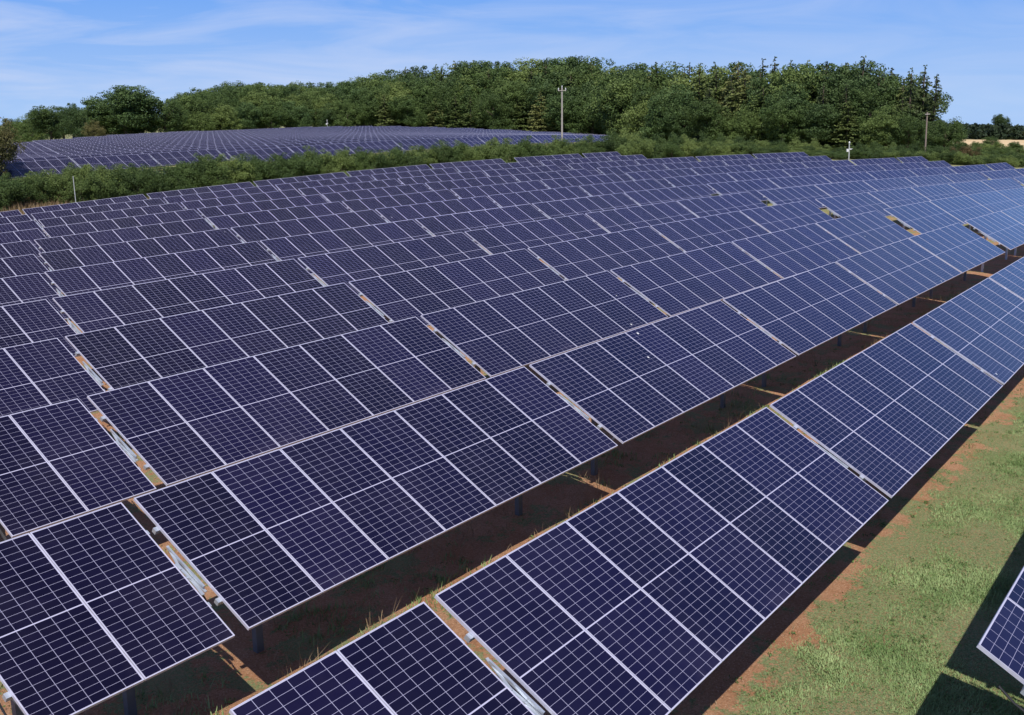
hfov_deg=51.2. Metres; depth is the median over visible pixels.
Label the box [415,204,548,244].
solar table
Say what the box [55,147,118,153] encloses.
solar table
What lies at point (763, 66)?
conifer
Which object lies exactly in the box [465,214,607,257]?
solar table
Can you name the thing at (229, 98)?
broadleaf tree
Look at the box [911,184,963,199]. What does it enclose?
solar table
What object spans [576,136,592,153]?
hedge shrub
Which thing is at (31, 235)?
solar table
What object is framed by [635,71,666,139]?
conifer
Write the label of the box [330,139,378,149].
solar table
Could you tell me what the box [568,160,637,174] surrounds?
solar table
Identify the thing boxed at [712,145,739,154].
hedge shrub
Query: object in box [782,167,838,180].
solar table
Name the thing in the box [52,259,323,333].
solar table
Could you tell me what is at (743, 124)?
broadleaf tree
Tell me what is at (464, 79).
broadleaf tree
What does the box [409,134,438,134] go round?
solar table
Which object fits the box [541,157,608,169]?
solar table
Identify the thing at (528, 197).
solar table
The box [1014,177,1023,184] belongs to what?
solar table
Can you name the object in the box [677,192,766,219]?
solar table
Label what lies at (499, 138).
solar table
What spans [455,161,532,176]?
solar table
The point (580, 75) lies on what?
broadleaf tree
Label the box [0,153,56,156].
solar table
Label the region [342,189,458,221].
solar table
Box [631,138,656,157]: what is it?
hedge shrub
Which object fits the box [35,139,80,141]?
solar table
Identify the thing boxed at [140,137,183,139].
solar table
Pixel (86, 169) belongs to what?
hedge shrub
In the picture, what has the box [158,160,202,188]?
hedge shrub
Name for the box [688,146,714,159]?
hedge shrub
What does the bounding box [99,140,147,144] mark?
solar table
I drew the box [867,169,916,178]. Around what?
solar table
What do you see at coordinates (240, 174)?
hedge shrub
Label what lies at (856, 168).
solar table
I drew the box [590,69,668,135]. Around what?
broadleaf tree
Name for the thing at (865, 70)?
conifer
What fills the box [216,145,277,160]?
solar table
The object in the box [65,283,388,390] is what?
solar table
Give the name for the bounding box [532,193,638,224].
solar table
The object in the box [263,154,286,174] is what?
hedge shrub
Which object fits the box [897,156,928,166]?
solar table
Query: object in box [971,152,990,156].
hedge shrub
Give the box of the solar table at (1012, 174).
[981,169,1023,183]
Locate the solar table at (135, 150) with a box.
[129,146,190,151]
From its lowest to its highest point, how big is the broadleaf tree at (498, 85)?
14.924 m
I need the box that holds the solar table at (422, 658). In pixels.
[229,602,534,714]
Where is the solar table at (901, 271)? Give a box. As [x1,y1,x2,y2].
[836,238,960,331]
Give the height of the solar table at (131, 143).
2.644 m
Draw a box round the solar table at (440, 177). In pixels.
[398,171,486,190]
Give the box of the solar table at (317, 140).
[307,138,352,155]
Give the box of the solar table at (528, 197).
[488,186,589,213]
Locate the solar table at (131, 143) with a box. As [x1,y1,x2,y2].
[106,141,157,145]
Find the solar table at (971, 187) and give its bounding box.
[948,181,995,194]
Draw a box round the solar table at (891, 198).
[868,187,930,207]
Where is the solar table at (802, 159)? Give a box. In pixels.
[777,156,832,166]
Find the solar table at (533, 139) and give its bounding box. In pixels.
[498,135,540,143]
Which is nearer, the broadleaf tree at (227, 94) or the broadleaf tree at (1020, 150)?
the broadleaf tree at (1020, 150)
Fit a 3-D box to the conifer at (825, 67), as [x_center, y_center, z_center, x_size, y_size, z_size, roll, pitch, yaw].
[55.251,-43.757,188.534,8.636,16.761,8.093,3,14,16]
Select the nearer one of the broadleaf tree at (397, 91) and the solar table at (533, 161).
the solar table at (533, 161)
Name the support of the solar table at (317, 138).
on the ground at (240, 667)
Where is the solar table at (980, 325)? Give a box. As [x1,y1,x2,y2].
[913,278,1023,384]
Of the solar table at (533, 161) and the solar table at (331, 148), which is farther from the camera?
the solar table at (331, 148)
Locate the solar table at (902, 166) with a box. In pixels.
[877,162,926,174]
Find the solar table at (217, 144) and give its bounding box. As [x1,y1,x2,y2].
[191,142,244,147]
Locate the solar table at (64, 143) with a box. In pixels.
[41,141,90,145]
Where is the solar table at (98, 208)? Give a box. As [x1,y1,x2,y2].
[31,198,164,232]
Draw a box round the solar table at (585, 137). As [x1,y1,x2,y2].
[574,135,603,140]
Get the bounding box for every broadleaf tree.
[0,117,25,177]
[0,118,19,141]
[8,118,37,141]
[17,115,47,141]
[24,105,72,139]
[53,106,70,138]
[59,103,90,137]
[78,107,103,127]
[79,85,165,134]
[80,120,105,136]
[93,105,116,135]
[139,96,191,132]
[159,109,183,131]
[164,96,197,106]
[170,92,208,129]
[180,92,207,99]
[181,111,218,130]
[184,87,209,97]
[190,87,218,94]
[194,91,214,130]
[195,94,232,129]
[202,103,245,130]
[203,95,239,128]
[207,86,241,100]
[210,88,239,107]
[210,90,247,105]
[212,81,235,91]
[226,80,257,126]
[232,102,262,129]
[233,84,274,101]
[239,89,278,128]
[243,82,272,128]
[251,84,299,128]
[252,84,279,95]
[255,99,294,128]
[255,104,292,127]
[259,84,281,89]
[280,85,308,110]
[281,93,302,126]
[281,101,314,126]
[285,89,321,127]
[287,80,315,93]
[298,82,316,88]
[305,88,332,125]
[311,86,336,121]
[313,82,335,91]
[314,93,344,125]
[315,103,337,126]
[324,84,366,101]
[325,91,354,125]
[325,99,364,126]
[335,81,372,125]
[345,101,381,125]
[349,73,382,81]
[351,73,379,86]
[354,83,386,122]
[355,77,389,89]
[356,88,385,125]
[364,69,410,125]
[366,84,400,125]
[372,75,406,87]
[375,81,414,125]
[380,94,429,126]
[396,65,446,123]
[396,73,436,125]
[398,74,438,126]
[401,79,437,126]
[421,81,460,127]
[431,63,455,83]
[431,75,491,127]
[441,82,484,127]
[442,60,486,81]
[448,66,499,124]
[454,85,494,128]
[465,60,513,87]
[468,66,521,127]
[468,88,517,128]
[481,61,517,75]
[484,77,520,126]
[491,58,552,86]
[495,79,543,127]
[502,57,530,72]
[521,70,576,131]
[530,56,604,84]
[533,56,601,88]
[539,63,599,131]
[540,90,593,131]
[563,81,597,132]
[565,91,606,133]
[567,62,603,131]
[580,72,641,127]
[581,57,618,86]
[582,90,605,130]
[583,56,608,133]
[590,67,625,126]
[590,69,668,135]
[594,77,641,134]
[608,62,659,90]
[621,93,667,139]
[623,61,689,111]
[628,86,666,124]
[639,84,703,139]
[661,103,696,140]
[662,63,740,110]
[675,97,732,140]
[697,62,766,97]
[721,103,762,141]
[740,69,814,133]
[750,64,829,142]
[757,101,807,142]
[758,81,810,144]
[777,63,827,140]
[789,103,842,145]
[811,63,858,78]
[816,64,899,145]
[830,86,900,147]
[849,60,900,84]
[858,105,912,147]
[865,74,953,118]
[883,108,929,147]
[918,116,971,148]
[971,141,982,146]
[980,143,993,151]
[981,136,1002,150]
[988,146,1003,154]
[989,114,1011,129]
[1003,146,1015,152]
[1007,141,1023,148]
[1015,147,1023,155]
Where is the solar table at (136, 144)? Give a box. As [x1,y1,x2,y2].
[110,142,163,146]
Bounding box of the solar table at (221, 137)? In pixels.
[201,137,236,139]
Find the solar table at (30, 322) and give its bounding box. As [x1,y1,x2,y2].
[0,299,80,356]
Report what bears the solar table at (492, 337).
on the ground at (240, 667)
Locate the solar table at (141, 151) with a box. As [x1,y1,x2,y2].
[136,147,197,167]
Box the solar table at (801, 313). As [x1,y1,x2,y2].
[723,262,896,386]
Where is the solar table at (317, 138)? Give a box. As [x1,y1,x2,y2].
[296,137,340,140]
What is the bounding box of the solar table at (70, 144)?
[45,143,97,147]
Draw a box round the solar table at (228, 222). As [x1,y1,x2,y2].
[207,202,349,242]
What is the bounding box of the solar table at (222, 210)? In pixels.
[197,194,327,228]
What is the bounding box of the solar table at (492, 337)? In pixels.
[420,271,667,377]
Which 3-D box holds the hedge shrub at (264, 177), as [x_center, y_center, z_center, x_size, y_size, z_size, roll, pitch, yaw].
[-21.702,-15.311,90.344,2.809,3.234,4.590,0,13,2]
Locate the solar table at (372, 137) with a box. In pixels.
[353,136,394,138]
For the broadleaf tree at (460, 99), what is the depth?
260.45 m
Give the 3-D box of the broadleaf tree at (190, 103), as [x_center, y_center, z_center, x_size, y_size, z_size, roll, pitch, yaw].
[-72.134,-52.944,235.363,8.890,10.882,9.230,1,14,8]
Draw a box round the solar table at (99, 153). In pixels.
[65,151,134,164]
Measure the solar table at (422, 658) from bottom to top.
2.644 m
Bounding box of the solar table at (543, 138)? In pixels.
[531,135,570,142]
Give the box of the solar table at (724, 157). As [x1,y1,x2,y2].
[696,154,754,165]
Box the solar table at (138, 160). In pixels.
[72,153,159,170]
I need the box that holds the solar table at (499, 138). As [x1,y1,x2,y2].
[478,136,519,146]
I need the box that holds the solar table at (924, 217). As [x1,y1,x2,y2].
[884,201,964,233]
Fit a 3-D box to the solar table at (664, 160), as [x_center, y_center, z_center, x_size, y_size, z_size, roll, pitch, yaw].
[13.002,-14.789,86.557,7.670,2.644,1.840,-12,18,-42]
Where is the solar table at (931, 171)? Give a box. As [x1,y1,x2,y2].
[908,167,955,176]
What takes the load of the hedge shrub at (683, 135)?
on the ground at (240, 667)
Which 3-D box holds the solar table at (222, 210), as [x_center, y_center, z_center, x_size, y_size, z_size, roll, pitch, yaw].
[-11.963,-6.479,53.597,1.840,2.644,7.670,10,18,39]
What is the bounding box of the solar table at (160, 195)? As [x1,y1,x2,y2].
[147,182,254,203]
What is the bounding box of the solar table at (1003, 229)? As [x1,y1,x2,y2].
[965,211,1023,271]
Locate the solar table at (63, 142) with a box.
[39,141,88,144]
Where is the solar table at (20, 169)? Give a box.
[0,159,79,177]
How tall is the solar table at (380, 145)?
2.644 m
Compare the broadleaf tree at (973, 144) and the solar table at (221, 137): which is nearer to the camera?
the solar table at (221, 137)
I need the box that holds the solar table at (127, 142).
[102,141,153,144]
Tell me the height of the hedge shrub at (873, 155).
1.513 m
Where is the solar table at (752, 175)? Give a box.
[727,169,790,185]
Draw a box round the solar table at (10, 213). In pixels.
[0,210,21,217]
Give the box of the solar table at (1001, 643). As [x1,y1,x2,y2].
[977,566,1023,711]
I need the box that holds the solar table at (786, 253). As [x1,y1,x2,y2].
[732,223,859,278]
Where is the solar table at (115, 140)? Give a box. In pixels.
[92,139,139,142]
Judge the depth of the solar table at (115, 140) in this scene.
148.96 m
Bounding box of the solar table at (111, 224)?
[42,209,201,236]
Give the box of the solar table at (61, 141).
[38,140,85,143]
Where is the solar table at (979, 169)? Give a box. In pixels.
[948,164,993,178]
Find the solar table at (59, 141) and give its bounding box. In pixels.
[36,140,79,142]
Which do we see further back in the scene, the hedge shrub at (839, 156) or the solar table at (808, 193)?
the hedge shrub at (839, 156)
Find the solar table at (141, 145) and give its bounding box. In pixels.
[115,143,169,148]
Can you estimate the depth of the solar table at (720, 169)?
77.18 m
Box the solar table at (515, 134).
[501,134,530,134]
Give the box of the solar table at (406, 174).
[372,167,457,184]
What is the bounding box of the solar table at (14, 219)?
[0,214,30,223]
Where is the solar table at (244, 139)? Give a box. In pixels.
[222,138,267,141]
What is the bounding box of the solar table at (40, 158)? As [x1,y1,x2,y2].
[3,156,68,162]
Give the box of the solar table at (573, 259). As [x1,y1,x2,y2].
[528,226,683,279]
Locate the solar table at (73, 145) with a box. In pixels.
[47,144,101,148]
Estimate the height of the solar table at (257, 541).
2.644 m
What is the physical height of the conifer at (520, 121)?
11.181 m
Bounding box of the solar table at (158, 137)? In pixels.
[136,137,172,138]
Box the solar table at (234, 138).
[214,137,258,140]
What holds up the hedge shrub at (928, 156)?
on the ground at (240, 667)
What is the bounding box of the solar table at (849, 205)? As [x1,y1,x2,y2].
[815,192,891,236]
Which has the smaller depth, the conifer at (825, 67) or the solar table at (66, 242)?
the solar table at (66, 242)
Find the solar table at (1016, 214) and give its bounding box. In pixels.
[1001,205,1023,255]
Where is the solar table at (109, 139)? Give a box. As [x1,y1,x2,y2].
[87,138,130,140]
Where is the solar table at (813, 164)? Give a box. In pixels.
[801,160,853,172]
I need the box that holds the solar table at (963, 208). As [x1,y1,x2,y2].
[929,195,992,229]
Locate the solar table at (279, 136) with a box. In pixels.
[259,136,296,137]
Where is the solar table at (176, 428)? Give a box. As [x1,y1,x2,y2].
[87,316,485,485]
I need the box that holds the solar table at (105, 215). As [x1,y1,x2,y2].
[39,203,183,236]
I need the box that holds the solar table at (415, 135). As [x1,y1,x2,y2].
[395,135,432,151]
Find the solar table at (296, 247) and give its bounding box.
[260,219,432,273]
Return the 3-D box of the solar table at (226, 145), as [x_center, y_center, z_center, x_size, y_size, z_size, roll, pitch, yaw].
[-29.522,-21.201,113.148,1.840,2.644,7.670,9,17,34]
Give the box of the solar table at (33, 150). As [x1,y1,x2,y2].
[5,149,49,152]
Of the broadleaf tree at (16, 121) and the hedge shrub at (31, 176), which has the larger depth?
the broadleaf tree at (16, 121)
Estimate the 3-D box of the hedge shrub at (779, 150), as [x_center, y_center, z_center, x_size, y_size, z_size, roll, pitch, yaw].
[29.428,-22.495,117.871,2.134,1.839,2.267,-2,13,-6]
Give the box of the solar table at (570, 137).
[563,135,580,142]
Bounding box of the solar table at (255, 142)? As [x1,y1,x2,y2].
[246,139,294,143]
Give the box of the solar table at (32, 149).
[17,148,47,150]
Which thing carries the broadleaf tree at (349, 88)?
on the ground at (240, 667)
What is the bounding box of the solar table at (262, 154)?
[227,147,293,161]
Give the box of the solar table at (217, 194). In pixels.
[163,185,276,209]
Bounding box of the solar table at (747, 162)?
[722,158,780,170]
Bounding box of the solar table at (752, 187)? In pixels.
[707,179,778,205]
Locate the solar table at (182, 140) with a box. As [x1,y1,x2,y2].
[159,139,206,142]
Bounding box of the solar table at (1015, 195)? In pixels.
[997,187,1023,205]
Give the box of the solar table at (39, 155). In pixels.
[13,154,59,175]
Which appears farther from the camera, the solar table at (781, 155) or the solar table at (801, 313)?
the solar table at (781, 155)
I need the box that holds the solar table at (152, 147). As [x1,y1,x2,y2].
[124,145,182,150]
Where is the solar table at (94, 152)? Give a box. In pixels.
[61,150,128,155]
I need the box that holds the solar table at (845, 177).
[820,172,875,184]
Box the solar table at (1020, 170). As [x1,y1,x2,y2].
[1014,168,1023,175]
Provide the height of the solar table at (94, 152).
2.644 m
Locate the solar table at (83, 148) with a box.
[53,146,114,153]
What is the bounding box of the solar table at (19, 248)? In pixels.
[0,240,53,270]
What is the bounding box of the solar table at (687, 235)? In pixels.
[650,211,768,252]
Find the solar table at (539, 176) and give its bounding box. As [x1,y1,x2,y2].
[513,169,592,187]
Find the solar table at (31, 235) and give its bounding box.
[0,228,45,252]
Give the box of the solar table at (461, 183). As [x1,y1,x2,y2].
[425,175,517,197]
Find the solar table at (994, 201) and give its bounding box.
[966,191,1019,232]
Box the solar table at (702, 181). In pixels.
[664,173,735,194]
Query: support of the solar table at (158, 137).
on the ground at (240, 667)
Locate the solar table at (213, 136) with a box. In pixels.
[189,136,227,137]
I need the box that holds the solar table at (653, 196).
[624,185,711,209]
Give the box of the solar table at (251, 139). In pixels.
[229,138,275,141]
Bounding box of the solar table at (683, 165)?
[663,160,726,173]
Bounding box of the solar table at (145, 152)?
[142,148,206,170]
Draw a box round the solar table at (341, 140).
[318,138,365,143]
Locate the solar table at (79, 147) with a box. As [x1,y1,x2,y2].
[51,145,108,150]
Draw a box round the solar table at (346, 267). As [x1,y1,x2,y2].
[298,232,488,296]
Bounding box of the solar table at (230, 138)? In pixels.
[208,137,251,139]
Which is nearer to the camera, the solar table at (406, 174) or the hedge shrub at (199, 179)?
the solar table at (406, 174)
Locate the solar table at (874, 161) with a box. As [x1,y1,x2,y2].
[850,158,900,169]
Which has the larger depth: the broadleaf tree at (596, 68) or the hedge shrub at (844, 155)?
the broadleaf tree at (596, 68)
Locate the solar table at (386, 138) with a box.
[365,136,407,152]
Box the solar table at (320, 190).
[299,179,400,202]
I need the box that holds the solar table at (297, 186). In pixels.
[276,175,373,195]
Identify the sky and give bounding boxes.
[0,0,1023,125]
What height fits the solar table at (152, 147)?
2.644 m
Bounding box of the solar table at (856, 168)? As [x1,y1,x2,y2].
[832,164,884,178]
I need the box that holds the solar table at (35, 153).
[16,151,54,154]
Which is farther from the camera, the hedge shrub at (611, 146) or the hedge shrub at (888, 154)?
the hedge shrub at (888, 154)
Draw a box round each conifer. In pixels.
[374,94,394,125]
[426,99,443,126]
[428,67,446,126]
[444,61,469,126]
[446,95,465,127]
[463,95,479,128]
[477,69,491,128]
[508,94,539,130]
[520,69,545,129]
[526,91,556,131]
[540,61,548,129]
[552,73,586,133]
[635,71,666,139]
[665,62,681,87]
[665,63,696,139]
[678,65,715,140]
[692,85,721,141]
[706,62,717,75]
[706,67,722,100]
[710,75,739,141]
[716,61,755,119]
[722,66,757,125]
[722,84,736,140]
[742,86,774,144]
[754,68,764,88]
[757,58,768,77]
[769,57,778,73]
[801,66,836,148]
[817,83,832,147]
[821,61,830,80]
[828,101,863,148]
[830,84,851,149]
[844,56,871,150]
[861,70,890,147]
[883,79,912,147]
[892,94,908,146]
[895,67,922,147]
[911,65,940,145]
[916,74,949,150]
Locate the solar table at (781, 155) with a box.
[753,152,807,162]
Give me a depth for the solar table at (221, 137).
148.53 m
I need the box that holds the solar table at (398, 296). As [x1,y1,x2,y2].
[349,249,564,325]
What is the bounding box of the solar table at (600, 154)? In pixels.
[582,152,621,160]
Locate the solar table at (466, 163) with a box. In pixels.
[430,159,504,172]
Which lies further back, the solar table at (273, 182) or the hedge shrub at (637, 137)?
the hedge shrub at (637, 137)
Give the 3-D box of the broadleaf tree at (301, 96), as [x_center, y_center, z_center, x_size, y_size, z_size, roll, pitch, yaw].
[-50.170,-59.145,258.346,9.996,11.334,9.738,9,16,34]
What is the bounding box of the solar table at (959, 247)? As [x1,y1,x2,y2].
[908,223,1004,297]
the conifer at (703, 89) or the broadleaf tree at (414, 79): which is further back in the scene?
the broadleaf tree at (414, 79)
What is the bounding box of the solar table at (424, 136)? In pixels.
[408,135,445,137]
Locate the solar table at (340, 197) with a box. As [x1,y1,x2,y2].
[322,183,430,211]
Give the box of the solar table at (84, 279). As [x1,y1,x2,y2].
[44,241,276,296]
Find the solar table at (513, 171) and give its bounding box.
[483,165,562,181]
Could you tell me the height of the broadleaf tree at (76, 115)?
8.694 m
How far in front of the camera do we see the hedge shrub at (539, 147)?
109.97 m
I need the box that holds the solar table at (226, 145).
[199,143,254,148]
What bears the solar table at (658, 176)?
on the ground at (240, 667)
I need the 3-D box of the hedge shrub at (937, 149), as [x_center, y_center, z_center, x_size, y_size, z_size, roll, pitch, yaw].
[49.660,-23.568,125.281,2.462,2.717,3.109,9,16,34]
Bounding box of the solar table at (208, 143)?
[183,141,235,163]
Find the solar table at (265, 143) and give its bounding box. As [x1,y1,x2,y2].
[256,140,305,145]
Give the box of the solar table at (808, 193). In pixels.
[757,185,829,208]
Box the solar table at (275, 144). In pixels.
[266,141,316,147]
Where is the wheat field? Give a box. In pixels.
[962,139,1023,147]
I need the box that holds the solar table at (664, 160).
[635,157,698,169]
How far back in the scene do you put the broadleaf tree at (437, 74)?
279.60 m
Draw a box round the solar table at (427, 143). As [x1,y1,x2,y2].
[392,138,444,153]
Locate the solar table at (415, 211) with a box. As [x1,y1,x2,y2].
[375,196,499,232]
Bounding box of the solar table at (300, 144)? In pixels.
[276,142,330,150]
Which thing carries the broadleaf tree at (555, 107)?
on the ground at (240, 667)
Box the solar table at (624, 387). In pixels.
[529,300,795,475]
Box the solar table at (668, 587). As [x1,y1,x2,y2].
[434,407,888,714]
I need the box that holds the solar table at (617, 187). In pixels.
[579,179,664,202]
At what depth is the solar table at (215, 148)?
108.79 m
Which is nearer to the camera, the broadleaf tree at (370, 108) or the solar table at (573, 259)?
the solar table at (573, 259)
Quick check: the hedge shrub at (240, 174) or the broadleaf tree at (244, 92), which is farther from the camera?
the broadleaf tree at (244, 92)
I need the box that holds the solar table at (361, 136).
[341,136,380,152]
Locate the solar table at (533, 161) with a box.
[514,154,582,166]
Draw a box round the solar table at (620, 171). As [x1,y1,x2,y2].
[597,164,667,180]
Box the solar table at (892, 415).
[770,323,1002,497]
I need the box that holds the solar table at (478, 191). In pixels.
[450,180,548,206]
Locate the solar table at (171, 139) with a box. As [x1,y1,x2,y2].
[149,138,194,141]
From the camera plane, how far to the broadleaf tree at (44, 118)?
174.68 m
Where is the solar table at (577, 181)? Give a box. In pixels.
[540,174,622,195]
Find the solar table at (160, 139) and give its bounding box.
[144,138,181,140]
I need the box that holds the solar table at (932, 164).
[921,161,955,172]
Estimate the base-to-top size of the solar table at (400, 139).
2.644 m
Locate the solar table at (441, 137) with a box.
[422,136,460,141]
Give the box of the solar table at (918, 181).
[905,175,953,186]
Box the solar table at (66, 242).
[34,218,214,252]
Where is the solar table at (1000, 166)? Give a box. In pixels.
[985,162,1021,174]
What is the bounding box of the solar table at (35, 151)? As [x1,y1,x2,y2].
[15,150,51,153]
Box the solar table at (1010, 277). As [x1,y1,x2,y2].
[989,257,1023,299]
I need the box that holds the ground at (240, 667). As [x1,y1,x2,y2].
[0,125,1023,714]
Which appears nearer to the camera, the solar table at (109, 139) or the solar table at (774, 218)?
the solar table at (774, 218)
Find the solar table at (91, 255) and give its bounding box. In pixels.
[39,228,241,270]
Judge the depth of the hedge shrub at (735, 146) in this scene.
116.47 m
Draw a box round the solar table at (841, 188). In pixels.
[814,181,876,216]
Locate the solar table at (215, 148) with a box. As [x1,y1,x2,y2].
[207,144,265,162]
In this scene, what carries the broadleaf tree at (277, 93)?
on the ground at (240, 667)
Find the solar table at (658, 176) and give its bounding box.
[626,168,696,187]
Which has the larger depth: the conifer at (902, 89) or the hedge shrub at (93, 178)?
the conifer at (902, 89)
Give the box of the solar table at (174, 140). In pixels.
[155,138,199,141]
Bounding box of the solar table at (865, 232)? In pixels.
[815,211,913,265]
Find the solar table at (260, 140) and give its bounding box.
[237,139,285,142]
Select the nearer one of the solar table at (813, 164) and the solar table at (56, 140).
the solar table at (813, 164)
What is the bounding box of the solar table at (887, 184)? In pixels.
[863,177,917,191]
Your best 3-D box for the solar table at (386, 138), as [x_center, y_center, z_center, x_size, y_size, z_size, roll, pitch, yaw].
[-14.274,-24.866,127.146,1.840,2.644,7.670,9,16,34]
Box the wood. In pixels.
[937,121,1023,139]
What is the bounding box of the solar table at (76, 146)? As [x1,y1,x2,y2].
[49,144,104,149]
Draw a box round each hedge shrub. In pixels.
[0,172,38,183]
[0,172,48,204]
[0,173,22,186]
[0,180,27,207]
[0,185,17,211]
[23,171,52,192]
[24,171,65,204]
[39,167,83,203]
[55,171,102,202]
[60,164,96,174]
[63,162,86,182]
[74,176,129,199]
[78,163,131,199]
[79,164,107,173]
[99,163,130,174]
[101,164,139,197]
[103,168,162,195]
[116,165,156,197]
[125,163,144,171]
[127,163,163,194]
[138,164,188,194]
[142,169,180,192]
[155,170,195,190]
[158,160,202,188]
[184,155,211,187]
[187,152,218,186]
[197,154,235,186]
[199,153,240,185]
[215,152,260,184]
[221,161,255,184]
[235,157,267,184]
[240,154,266,186]
[254,154,287,179]
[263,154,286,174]
[267,156,303,179]
[271,151,303,176]
[284,154,324,176]
[295,145,320,175]
[306,160,338,174]
[315,148,347,174]
[319,149,358,176]
[335,147,355,176]
[343,154,369,170]
[351,146,374,167]
[355,149,386,169]
[367,150,409,168]
[377,153,408,167]
[385,143,409,166]
[390,149,427,166]
[391,145,429,164]
[413,148,437,167]
[417,145,440,167]
[425,144,452,162]
[427,139,468,157]
[441,146,465,162]
[452,139,473,161]
[460,145,492,160]
[472,144,502,159]
[474,136,498,155]
[486,137,520,162]
[491,141,518,162]
[509,139,530,161]
[517,135,539,156]
[533,142,547,155]
[541,140,565,155]
[549,135,567,154]
[556,138,579,154]
[558,143,575,154]
[571,145,597,157]
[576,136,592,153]
[582,142,607,152]
[585,134,609,151]
[594,135,625,151]
[601,127,628,151]
[613,137,628,152]
[615,138,639,155]
[617,128,641,143]
[629,132,648,156]
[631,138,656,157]
[640,144,666,158]
[648,132,679,145]
[648,139,671,158]
[653,142,669,157]
[660,138,686,157]
[668,131,683,146]
[679,138,696,156]
[680,134,696,156]
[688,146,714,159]
[695,133,707,146]
[700,141,726,155]
[703,137,716,152]
[711,132,725,144]
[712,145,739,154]
[719,136,733,145]
[730,142,752,154]
[733,136,754,145]
[738,144,763,158]
[749,139,768,148]
[758,148,776,153]
[763,141,778,147]
[772,145,787,152]
[774,138,786,147]
[787,137,807,147]
[787,145,802,151]
[802,145,814,151]
[805,138,820,150]
[806,151,829,156]
[812,144,830,150]
[827,151,846,158]
[829,147,844,151]
[831,152,854,159]
[841,143,861,158]
[850,141,869,150]
[852,148,871,158]
[863,146,874,152]
[864,150,887,158]
[868,141,884,149]
[875,147,899,153]
[880,151,895,157]
[884,142,896,151]
[889,150,908,159]
[894,144,911,150]
[898,150,923,160]
[909,142,921,152]
[913,151,938,159]
[922,154,946,160]
[927,145,946,153]
[938,150,958,164]
[949,145,972,161]
[951,152,972,164]
[960,146,981,164]
[964,157,984,164]
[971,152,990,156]
[971,155,987,159]
[978,155,994,165]
[983,147,1002,155]
[988,155,1007,163]
[998,151,1018,159]
[1000,155,1020,165]
[1014,158,1023,166]
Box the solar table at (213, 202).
[181,189,301,222]
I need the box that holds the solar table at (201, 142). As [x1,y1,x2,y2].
[178,141,228,145]
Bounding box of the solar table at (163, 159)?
[148,149,225,166]
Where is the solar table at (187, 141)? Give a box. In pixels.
[165,139,212,143]
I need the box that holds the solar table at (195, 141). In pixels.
[171,140,220,144]
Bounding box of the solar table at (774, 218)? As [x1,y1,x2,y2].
[740,201,832,232]
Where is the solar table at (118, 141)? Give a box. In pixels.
[96,140,140,143]
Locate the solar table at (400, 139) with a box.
[378,137,422,144]
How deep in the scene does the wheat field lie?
392.49 m
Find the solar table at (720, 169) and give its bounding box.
[690,165,753,180]
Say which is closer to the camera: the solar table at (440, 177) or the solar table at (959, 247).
the solar table at (959, 247)
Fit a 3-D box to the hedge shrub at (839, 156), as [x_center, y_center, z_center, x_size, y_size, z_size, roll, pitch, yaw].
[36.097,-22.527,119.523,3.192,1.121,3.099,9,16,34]
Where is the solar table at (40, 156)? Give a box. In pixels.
[13,155,63,174]
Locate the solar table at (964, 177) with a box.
[943,172,987,182]
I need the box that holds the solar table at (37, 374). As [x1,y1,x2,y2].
[0,338,104,416]
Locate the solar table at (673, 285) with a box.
[610,242,781,316]
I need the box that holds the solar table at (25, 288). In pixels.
[0,273,69,319]
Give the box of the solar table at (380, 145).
[343,140,403,158]
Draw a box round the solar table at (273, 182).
[253,172,347,190]
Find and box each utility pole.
[558,88,565,138]
[925,112,928,148]
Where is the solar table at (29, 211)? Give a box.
[22,194,146,227]
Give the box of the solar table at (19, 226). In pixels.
[0,220,49,237]
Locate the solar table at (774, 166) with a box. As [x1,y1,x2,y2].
[749,162,806,176]
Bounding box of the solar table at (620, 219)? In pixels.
[585,201,697,235]
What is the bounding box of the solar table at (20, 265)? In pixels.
[0,254,61,292]
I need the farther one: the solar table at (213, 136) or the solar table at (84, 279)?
the solar table at (213, 136)
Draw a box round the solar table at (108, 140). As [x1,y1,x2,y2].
[91,139,128,141]
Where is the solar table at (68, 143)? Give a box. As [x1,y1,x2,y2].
[43,142,94,146]
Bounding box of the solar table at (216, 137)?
[195,136,236,138]
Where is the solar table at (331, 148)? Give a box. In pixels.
[288,143,353,155]
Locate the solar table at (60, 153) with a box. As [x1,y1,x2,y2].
[59,148,123,154]
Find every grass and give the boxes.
[0,190,1023,714]
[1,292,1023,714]
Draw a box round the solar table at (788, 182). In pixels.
[768,175,829,192]
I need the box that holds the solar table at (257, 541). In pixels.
[133,367,617,652]
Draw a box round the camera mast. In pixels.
[846,141,851,159]
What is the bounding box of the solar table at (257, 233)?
[231,209,386,256]
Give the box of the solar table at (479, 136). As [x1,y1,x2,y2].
[462,135,496,150]
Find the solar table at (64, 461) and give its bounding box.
[0,398,156,541]
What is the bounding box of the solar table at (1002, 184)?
[981,178,1023,190]
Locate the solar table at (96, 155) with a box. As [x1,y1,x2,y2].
[68,152,141,170]
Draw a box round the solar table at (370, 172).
[347,164,430,180]
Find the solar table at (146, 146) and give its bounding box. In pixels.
[119,144,176,149]
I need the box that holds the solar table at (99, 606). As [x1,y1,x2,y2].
[0,502,234,714]
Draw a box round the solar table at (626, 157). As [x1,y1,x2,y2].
[608,155,646,164]
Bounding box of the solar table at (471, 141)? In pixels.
[437,137,485,147]
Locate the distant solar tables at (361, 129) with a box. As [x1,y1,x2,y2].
[32,126,604,144]

